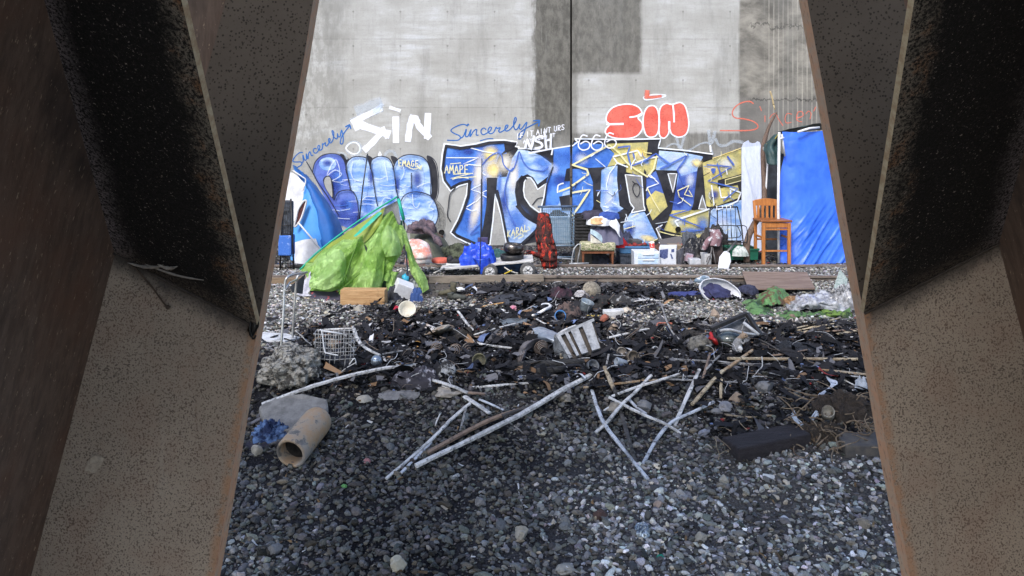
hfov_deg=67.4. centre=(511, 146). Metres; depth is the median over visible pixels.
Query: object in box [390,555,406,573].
stone
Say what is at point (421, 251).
plastic bag
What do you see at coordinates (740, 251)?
plastic bag
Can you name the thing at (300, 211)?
mesh window
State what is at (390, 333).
charred debris
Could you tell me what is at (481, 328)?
ash lump
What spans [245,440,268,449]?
rag
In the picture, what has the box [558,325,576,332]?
rod
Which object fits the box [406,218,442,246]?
jacket
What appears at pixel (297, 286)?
walking frame
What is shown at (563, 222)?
storage box
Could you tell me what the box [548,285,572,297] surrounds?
burnt clothes
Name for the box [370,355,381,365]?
metal ball
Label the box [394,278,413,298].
carton
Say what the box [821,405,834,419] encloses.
paper cup
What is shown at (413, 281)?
cloth bundle
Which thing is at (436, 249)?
canvas sheet
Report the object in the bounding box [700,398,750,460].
root clump
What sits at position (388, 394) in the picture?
stone
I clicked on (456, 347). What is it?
coil spring
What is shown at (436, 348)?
coil spring
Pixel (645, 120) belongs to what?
concrete wall
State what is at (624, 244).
cloth bundle
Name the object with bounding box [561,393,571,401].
stone
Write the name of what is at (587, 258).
carton
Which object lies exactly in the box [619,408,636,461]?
slat
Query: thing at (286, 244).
storage hamper
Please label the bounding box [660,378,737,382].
pole
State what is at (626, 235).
cloth bundle
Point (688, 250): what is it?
cloth bundle
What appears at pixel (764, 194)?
branch
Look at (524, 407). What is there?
pole
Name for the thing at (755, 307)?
burnt tent
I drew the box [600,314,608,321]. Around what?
stone
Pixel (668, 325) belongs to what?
rod
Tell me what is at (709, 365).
stick
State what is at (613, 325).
stone
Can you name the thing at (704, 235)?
cloth bundle
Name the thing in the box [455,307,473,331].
tube
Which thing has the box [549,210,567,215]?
cloth bundle
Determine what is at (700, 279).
shoe
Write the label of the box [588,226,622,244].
folded clothes
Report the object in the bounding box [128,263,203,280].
dead twig
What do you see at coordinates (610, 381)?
pole
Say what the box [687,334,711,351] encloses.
stone
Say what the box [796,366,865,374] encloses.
pole
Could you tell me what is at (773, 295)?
burnt tent
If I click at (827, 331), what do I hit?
slat
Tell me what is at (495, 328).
rod
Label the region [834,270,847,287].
glass panel
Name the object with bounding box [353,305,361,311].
stone
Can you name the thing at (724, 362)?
pole
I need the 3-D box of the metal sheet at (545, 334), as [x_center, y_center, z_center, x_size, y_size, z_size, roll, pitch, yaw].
[0.348,1.938,7.767,0.273,0.124,0.458,0,0,0]
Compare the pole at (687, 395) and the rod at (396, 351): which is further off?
the rod at (396, 351)
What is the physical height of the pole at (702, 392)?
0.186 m
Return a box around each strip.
[351,326,380,355]
[818,376,837,394]
[854,375,867,391]
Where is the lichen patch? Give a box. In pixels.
[85,455,103,472]
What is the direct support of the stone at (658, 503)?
on the ground
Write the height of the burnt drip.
0.040 m
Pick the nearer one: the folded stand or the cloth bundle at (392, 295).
the cloth bundle at (392, 295)
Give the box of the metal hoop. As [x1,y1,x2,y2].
[557,244,588,263]
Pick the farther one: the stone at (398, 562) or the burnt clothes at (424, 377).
the burnt clothes at (424, 377)
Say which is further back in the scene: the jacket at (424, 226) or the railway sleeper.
the jacket at (424, 226)
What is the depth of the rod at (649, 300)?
9.99 m
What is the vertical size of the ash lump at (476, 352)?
0.168 m
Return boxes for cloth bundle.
[388,284,402,300]
[409,278,422,292]
[410,287,422,301]
[441,243,465,258]
[493,248,505,257]
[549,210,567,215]
[574,290,588,298]
[592,254,610,263]
[616,231,632,259]
[616,238,626,247]
[623,307,631,312]
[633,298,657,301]
[668,291,700,296]
[681,231,697,244]
[683,247,695,263]
[700,223,726,243]
[702,229,722,250]
[738,284,758,294]
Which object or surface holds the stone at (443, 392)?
on the ground
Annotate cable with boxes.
[758,338,779,350]
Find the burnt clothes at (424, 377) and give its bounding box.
[390,365,439,390]
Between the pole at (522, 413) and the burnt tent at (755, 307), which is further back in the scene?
the burnt tent at (755, 307)
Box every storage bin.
[617,243,649,252]
[722,245,759,259]
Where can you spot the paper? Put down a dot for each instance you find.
(332, 342)
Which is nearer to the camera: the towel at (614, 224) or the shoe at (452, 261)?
the shoe at (452, 261)
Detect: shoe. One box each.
[446,255,459,265]
[694,275,709,283]
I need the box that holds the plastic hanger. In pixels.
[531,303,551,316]
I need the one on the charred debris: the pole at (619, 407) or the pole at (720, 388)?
the pole at (619, 407)
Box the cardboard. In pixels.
[395,270,404,280]
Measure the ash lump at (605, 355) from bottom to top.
0.136 m
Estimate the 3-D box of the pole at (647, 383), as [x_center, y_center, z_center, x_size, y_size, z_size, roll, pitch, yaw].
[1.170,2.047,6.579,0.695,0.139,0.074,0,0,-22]
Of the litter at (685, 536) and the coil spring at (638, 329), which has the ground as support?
the litter at (685, 536)
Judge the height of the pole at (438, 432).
0.288 m
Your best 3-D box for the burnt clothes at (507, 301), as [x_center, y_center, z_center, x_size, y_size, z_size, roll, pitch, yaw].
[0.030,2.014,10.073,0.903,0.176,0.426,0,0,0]
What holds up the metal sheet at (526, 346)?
on the charred debris
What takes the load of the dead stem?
attached to the steel leg at (152, 132)
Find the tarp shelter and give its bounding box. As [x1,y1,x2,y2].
[763,123,845,263]
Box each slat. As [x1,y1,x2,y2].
[432,379,467,393]
[463,395,491,413]
[468,391,484,394]
[479,398,504,410]
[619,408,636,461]
[675,321,710,325]
[763,328,857,335]
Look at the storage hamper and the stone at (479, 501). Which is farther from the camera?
the storage hamper
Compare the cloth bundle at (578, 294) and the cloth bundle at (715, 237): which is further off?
the cloth bundle at (715, 237)
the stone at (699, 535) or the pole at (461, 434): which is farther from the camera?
the pole at (461, 434)
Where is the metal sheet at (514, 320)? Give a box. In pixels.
[500,318,526,325]
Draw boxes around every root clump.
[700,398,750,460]
[777,382,877,465]
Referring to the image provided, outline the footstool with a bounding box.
[579,241,615,263]
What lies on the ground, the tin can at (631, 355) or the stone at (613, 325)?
the tin can at (631, 355)
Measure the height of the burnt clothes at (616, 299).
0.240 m
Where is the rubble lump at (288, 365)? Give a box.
[255,341,322,389]
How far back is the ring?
9.05 m
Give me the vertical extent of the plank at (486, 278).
0.135 m
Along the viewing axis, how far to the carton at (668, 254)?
13.45 m
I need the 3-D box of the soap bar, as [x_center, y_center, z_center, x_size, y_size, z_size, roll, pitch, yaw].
[1.857,2.390,5.550,0.089,0.035,0.048,0,0,9]
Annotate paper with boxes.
[327,338,337,347]
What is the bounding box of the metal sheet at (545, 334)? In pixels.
[532,327,557,342]
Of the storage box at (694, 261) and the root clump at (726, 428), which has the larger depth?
the storage box at (694, 261)
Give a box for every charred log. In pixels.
[514,359,584,368]
[536,366,564,373]
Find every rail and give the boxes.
[272,275,848,282]
[274,264,846,268]
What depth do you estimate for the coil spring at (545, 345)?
7.48 m
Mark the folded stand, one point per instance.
(712, 249)
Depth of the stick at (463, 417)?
6.21 m
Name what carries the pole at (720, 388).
on the ground
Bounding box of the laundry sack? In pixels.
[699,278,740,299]
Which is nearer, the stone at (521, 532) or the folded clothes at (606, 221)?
the stone at (521, 532)
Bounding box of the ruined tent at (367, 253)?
[297,154,428,299]
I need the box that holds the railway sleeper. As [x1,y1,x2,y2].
[722,424,810,462]
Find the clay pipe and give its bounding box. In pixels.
[276,407,330,467]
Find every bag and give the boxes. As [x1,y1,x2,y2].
[402,273,408,280]
[404,239,431,265]
[459,242,495,273]
[681,237,716,263]
[710,242,722,262]
[732,246,748,256]
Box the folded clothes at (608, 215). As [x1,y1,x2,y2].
[599,211,619,219]
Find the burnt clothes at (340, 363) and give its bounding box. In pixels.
[330,356,357,366]
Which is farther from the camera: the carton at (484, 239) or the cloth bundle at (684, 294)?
the carton at (484, 239)
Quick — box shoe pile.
[627,242,646,245]
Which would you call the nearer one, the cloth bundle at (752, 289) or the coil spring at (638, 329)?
the coil spring at (638, 329)
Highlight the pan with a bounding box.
[500,253,523,260]
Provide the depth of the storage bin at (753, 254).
13.75 m
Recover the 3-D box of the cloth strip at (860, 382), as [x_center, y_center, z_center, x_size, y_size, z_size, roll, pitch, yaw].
[2.972,2.036,6.550,0.126,0.173,0.054,0,0,0]
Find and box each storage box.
[551,214,570,243]
[687,258,700,263]
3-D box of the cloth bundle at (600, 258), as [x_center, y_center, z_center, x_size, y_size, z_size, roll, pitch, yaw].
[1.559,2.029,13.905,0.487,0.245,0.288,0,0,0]
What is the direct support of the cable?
on the ground
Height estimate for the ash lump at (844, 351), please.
0.119 m
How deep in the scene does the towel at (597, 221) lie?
13.49 m
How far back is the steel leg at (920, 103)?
1.50 m
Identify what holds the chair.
on the ground
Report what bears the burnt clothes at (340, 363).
on the charred debris
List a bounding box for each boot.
[438,281,456,295]
[447,292,466,300]
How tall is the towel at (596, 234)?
0.232 m
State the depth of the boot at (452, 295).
10.18 m
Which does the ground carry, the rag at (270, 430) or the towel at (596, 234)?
the rag at (270, 430)
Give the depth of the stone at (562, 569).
4.72 m
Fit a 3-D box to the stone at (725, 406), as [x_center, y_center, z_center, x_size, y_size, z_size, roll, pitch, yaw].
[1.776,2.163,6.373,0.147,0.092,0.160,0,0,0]
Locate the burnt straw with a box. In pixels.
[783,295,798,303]
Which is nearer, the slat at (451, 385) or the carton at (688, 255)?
the slat at (451, 385)
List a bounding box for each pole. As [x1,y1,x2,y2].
[262,363,415,404]
[385,402,470,479]
[400,442,431,473]
[414,373,591,467]
[427,408,525,454]
[501,392,564,416]
[583,379,656,388]
[590,389,649,479]
[594,374,652,432]
[603,366,618,396]
[608,396,681,433]
[611,372,680,396]
[628,399,646,413]
[641,401,714,463]
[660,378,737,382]
[672,375,723,378]
[673,368,700,426]
[674,358,786,367]
[690,369,724,405]
[702,353,710,378]
[719,379,722,398]
[723,349,752,370]
[727,357,857,360]
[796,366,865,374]
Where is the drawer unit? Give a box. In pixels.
[631,249,659,263]
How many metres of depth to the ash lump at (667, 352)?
7.50 m
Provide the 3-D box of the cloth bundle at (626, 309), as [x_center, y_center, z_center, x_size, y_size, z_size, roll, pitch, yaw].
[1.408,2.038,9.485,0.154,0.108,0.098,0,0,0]
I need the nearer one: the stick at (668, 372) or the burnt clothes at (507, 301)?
the stick at (668, 372)
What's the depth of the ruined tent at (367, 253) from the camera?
10.55 m
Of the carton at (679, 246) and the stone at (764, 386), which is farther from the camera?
the carton at (679, 246)
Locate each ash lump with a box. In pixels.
[367,372,392,381]
[380,346,398,351]
[447,327,479,340]
[461,351,490,361]
[479,324,504,335]
[595,350,623,362]
[640,347,677,358]
[675,329,700,340]
[770,340,816,354]
[826,348,859,357]
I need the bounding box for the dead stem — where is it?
[126,259,170,309]
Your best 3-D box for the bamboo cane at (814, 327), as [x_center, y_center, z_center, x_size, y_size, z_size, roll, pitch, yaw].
[3.603,2.021,8.700,1.137,0.068,0.124,0,0,-34]
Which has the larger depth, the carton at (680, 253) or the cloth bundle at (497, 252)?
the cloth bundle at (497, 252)
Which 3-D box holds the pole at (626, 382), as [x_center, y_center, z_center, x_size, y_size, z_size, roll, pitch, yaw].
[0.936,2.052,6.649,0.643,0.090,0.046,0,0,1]
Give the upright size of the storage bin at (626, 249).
0.131 m
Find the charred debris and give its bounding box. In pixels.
[261,277,873,439]
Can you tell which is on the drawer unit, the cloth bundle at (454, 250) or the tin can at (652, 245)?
the tin can at (652, 245)
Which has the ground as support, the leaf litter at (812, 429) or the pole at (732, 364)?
the leaf litter at (812, 429)
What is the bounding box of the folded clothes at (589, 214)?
[581,210,603,218]
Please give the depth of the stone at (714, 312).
8.97 m
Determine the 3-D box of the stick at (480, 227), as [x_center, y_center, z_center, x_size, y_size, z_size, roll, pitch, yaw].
[-0.488,1.285,11.975,0.021,1.540,0.265,0,0,3]
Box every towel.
[590,218,603,224]
[590,229,602,241]
[590,234,601,243]
[609,219,619,236]
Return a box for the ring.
[554,310,565,319]
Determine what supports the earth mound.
on the ground
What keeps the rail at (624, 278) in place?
on the ground
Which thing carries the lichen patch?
attached to the steel leg at (152, 132)
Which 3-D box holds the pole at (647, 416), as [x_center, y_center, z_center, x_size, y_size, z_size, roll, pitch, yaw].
[1.063,2.183,6.233,0.654,0.180,0.065,0,0,37]
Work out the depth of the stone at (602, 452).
5.78 m
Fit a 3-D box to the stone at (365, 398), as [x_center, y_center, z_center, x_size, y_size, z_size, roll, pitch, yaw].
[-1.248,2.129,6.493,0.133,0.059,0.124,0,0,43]
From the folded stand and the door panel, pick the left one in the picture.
the door panel
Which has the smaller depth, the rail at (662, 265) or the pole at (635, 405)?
the pole at (635, 405)
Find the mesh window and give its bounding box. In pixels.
[294,199,306,227]
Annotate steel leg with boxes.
[0,0,318,575]
[799,0,1023,575]
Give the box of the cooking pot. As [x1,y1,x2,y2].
[503,242,530,254]
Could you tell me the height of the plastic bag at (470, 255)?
0.500 m
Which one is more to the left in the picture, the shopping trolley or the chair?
the shopping trolley
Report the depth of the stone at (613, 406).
6.34 m
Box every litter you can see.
[227,246,883,575]
[800,420,843,447]
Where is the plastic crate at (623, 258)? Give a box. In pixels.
[616,250,630,263]
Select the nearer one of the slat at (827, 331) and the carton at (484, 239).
the slat at (827, 331)
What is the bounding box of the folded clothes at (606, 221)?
[586,216,610,225]
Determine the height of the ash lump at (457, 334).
0.186 m
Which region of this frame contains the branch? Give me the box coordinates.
[743,91,776,261]
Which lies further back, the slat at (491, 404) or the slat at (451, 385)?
the slat at (451, 385)
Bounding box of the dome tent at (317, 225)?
[285,165,343,263]
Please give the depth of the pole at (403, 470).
5.76 m
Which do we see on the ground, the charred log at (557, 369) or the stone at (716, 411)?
the stone at (716, 411)
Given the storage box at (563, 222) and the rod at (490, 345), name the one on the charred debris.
the rod at (490, 345)
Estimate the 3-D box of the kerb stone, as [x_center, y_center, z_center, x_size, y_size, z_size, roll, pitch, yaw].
[2.804,2.311,5.891,0.602,0.177,0.200,0,0,-4]
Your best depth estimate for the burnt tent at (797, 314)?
9.20 m
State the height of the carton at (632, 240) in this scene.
0.434 m
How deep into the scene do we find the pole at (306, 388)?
6.57 m
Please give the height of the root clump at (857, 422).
0.397 m
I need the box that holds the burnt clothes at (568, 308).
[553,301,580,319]
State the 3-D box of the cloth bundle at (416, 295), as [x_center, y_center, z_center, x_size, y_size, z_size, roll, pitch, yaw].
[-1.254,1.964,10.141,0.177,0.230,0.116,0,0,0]
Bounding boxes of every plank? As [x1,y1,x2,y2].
[271,277,305,283]
[429,274,543,282]
[607,328,649,338]
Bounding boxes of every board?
[261,332,299,342]
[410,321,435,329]
[741,140,761,250]
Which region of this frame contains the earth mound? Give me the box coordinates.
[811,389,872,425]
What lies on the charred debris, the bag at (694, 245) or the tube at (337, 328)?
the tube at (337, 328)
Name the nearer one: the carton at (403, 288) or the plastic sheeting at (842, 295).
the plastic sheeting at (842, 295)
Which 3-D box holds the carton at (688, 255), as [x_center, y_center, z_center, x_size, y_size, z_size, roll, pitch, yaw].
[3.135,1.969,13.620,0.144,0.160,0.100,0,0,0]
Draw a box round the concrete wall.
[290,0,821,245]
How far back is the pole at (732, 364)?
7.05 m
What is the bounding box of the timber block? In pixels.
[340,287,387,304]
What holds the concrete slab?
on the ground
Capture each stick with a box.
[459,408,466,431]
[472,382,528,387]
[479,179,481,274]
[665,365,691,374]
[703,355,719,371]
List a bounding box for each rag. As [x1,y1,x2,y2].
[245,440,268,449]
[250,418,288,443]
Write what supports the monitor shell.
on the charred debris
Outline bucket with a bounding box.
[580,298,593,313]
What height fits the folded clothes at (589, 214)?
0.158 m
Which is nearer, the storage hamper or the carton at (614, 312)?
the carton at (614, 312)
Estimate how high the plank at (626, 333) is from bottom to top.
0.036 m
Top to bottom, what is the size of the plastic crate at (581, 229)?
0.542 m
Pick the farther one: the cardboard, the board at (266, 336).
the cardboard
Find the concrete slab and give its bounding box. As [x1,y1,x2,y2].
[259,394,327,432]
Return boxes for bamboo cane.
[796,320,849,330]
[797,317,840,327]
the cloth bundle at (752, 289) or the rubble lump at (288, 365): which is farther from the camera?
the cloth bundle at (752, 289)
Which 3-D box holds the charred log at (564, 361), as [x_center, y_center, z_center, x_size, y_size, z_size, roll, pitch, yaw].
[0.349,2.017,7.112,0.670,0.088,0.112,0,0,-12]
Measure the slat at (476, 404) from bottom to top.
0.082 m
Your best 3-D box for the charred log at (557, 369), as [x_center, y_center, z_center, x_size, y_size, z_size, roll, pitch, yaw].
[0.344,2.014,6.899,0.274,0.074,0.071,0,0,-29]
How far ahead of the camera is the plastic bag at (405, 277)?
10.39 m
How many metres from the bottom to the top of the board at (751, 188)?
2.257 m
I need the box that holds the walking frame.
[280,271,307,344]
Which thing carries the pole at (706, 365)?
on the charred debris
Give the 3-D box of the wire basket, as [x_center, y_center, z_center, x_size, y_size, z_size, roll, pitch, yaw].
[-1.607,1.833,6.980,0.439,0.403,0.361,0,0,0]
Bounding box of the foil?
[634,522,649,540]
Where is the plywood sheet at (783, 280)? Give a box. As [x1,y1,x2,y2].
[742,271,814,289]
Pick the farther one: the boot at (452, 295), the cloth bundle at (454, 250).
the cloth bundle at (454, 250)
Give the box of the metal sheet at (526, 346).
[517,338,541,361]
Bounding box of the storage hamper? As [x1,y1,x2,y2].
[278,199,294,269]
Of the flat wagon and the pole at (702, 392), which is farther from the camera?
the flat wagon
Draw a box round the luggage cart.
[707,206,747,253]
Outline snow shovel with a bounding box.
[718,241,736,268]
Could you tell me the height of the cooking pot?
0.198 m
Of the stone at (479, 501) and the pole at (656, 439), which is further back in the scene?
the pole at (656, 439)
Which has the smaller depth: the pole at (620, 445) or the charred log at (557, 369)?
the pole at (620, 445)
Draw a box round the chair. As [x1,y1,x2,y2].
[752,198,791,263]
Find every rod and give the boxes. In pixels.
[382,347,414,354]
[473,323,515,334]
[473,340,511,348]
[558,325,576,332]
[635,299,663,301]
[659,300,678,339]
[769,349,807,356]
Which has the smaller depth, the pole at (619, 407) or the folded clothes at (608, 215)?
the pole at (619, 407)
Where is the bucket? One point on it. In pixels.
(585, 303)
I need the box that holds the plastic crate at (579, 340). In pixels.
[553,318,600,358]
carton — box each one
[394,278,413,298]
[478,237,487,244]
[575,245,591,263]
[603,308,623,316]
[628,238,641,253]
[659,245,676,263]
[667,244,681,249]
[677,247,683,263]
[684,253,692,260]
[700,252,711,263]
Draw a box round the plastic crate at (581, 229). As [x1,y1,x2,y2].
[573,213,590,244]
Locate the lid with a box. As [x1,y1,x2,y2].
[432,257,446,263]
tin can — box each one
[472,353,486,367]
[616,347,626,354]
[625,350,638,359]
[649,241,654,250]
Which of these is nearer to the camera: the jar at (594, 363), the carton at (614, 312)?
the jar at (594, 363)
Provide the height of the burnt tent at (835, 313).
0.093 m
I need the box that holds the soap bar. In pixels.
[762,473,774,479]
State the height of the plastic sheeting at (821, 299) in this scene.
0.210 m
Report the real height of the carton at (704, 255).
0.232 m
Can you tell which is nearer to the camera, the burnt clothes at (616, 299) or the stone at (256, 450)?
the stone at (256, 450)
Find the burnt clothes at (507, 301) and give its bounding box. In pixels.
[483,292,545,305]
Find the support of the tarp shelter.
on the ground
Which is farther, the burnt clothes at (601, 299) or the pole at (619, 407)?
the burnt clothes at (601, 299)
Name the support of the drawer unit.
on the ground
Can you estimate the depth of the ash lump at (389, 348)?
7.54 m
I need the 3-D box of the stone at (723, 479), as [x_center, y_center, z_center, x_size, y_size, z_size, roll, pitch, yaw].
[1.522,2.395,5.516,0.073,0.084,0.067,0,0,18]
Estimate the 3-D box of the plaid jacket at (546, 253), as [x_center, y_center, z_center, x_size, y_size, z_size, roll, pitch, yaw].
[0.408,1.623,12.948,0.686,1.004,0.392,0,0,-13]
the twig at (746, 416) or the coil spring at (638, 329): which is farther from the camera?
the coil spring at (638, 329)
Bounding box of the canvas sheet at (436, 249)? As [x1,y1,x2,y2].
[410,233,447,264]
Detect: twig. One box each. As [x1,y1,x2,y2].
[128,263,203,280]
[723,414,789,419]
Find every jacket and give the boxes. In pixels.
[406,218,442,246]
[523,212,557,268]
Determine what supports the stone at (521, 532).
on the ground
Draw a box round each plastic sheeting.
[785,289,851,310]
[829,282,854,309]
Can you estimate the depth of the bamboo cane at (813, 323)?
8.65 m
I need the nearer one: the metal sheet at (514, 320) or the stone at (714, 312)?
the metal sheet at (514, 320)
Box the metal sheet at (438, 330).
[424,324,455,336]
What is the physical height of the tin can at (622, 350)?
0.105 m
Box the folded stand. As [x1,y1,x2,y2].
[706,246,715,263]
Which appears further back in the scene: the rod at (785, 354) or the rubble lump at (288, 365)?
the rod at (785, 354)
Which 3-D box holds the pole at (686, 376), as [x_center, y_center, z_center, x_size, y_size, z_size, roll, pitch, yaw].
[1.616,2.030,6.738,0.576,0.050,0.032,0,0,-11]
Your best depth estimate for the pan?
12.21 m
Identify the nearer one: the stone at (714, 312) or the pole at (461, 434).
the pole at (461, 434)
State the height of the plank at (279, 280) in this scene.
0.136 m
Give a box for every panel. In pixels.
[291,186,322,260]
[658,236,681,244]
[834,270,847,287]
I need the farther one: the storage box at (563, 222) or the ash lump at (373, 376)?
the storage box at (563, 222)
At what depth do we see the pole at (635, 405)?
6.35 m
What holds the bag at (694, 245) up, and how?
on the ground
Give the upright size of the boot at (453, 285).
0.196 m
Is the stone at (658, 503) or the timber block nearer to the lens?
the stone at (658, 503)
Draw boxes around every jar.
[585,359,598,370]
[614,357,627,365]
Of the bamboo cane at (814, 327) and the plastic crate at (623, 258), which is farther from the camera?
the plastic crate at (623, 258)
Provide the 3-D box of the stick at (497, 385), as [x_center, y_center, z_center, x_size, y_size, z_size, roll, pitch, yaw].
[-0.107,2.061,6.625,0.510,0.046,0.028,0,0,-5]
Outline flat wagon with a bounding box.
[433,255,535,274]
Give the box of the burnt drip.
[247,321,258,339]
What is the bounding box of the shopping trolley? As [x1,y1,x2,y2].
[538,205,577,262]
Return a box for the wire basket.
[313,329,356,366]
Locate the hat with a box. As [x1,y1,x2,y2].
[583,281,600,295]
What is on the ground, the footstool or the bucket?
the footstool
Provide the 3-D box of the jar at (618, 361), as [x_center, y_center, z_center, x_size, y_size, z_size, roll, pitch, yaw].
[1.012,2.011,7.142,0.122,0.105,0.076,0,0,-18]
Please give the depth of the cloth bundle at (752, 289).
10.63 m
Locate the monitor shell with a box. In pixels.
[708,311,763,347]
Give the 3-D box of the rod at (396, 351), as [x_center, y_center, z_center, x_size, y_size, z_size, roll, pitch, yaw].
[-1.099,1.982,7.435,0.030,0.038,0.417,0,0,43]
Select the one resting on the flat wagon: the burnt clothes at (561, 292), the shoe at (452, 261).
the shoe at (452, 261)
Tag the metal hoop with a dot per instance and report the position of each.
(571, 259)
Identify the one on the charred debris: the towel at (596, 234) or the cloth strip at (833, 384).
the cloth strip at (833, 384)
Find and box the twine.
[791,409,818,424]
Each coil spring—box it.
[431,343,442,353]
[449,344,461,353]
[534,340,547,354]
[625,326,640,338]
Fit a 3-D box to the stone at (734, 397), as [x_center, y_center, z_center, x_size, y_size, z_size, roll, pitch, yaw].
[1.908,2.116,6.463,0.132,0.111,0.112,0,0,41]
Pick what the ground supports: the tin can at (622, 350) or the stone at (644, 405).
the stone at (644, 405)
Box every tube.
[317,327,353,330]
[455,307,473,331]
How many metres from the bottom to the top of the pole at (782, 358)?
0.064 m
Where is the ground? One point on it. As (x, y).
(550, 533)
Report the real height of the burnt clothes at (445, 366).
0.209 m
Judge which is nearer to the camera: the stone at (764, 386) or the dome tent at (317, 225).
the stone at (764, 386)
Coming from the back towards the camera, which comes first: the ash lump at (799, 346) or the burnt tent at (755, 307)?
the burnt tent at (755, 307)
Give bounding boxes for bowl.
[398,301,415,316]
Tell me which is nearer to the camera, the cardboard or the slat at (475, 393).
the slat at (475, 393)
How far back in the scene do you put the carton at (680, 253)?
13.60 m
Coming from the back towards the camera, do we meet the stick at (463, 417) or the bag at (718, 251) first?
the bag at (718, 251)
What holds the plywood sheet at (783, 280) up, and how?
on the ground
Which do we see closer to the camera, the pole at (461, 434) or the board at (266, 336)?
the pole at (461, 434)
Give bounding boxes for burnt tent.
[741,299,774,315]
[755,285,789,305]
[771,307,851,318]
[819,309,853,319]
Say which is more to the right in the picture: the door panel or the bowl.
the bowl
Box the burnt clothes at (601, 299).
[586,294,611,307]
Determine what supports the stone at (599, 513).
on the ground
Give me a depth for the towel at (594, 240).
13.50 m
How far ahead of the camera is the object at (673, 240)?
14.47 m
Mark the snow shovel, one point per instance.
(724, 260)
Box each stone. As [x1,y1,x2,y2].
[251,445,262,455]
[268,543,282,554]
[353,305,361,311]
[356,395,371,402]
[378,389,419,399]
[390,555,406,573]
[435,386,462,397]
[475,497,485,505]
[515,526,528,539]
[555,563,575,575]
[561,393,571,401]
[593,509,606,520]
[598,448,607,456]
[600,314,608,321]
[607,323,619,330]
[607,401,623,412]
[637,400,651,410]
[653,500,663,507]
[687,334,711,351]
[695,531,706,542]
[710,309,719,317]
[711,408,722,413]
[718,401,733,411]
[719,474,728,482]
[729,392,744,403]
[755,381,773,392]
[839,432,879,457]
[856,518,870,528]
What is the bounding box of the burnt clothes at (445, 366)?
[436,358,455,376]
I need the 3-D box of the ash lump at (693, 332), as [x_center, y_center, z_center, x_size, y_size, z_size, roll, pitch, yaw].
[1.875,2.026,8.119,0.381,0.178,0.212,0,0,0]
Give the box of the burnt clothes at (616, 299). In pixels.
[610,292,633,306]
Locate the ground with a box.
[222,244,900,575]
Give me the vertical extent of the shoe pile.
0.136 m

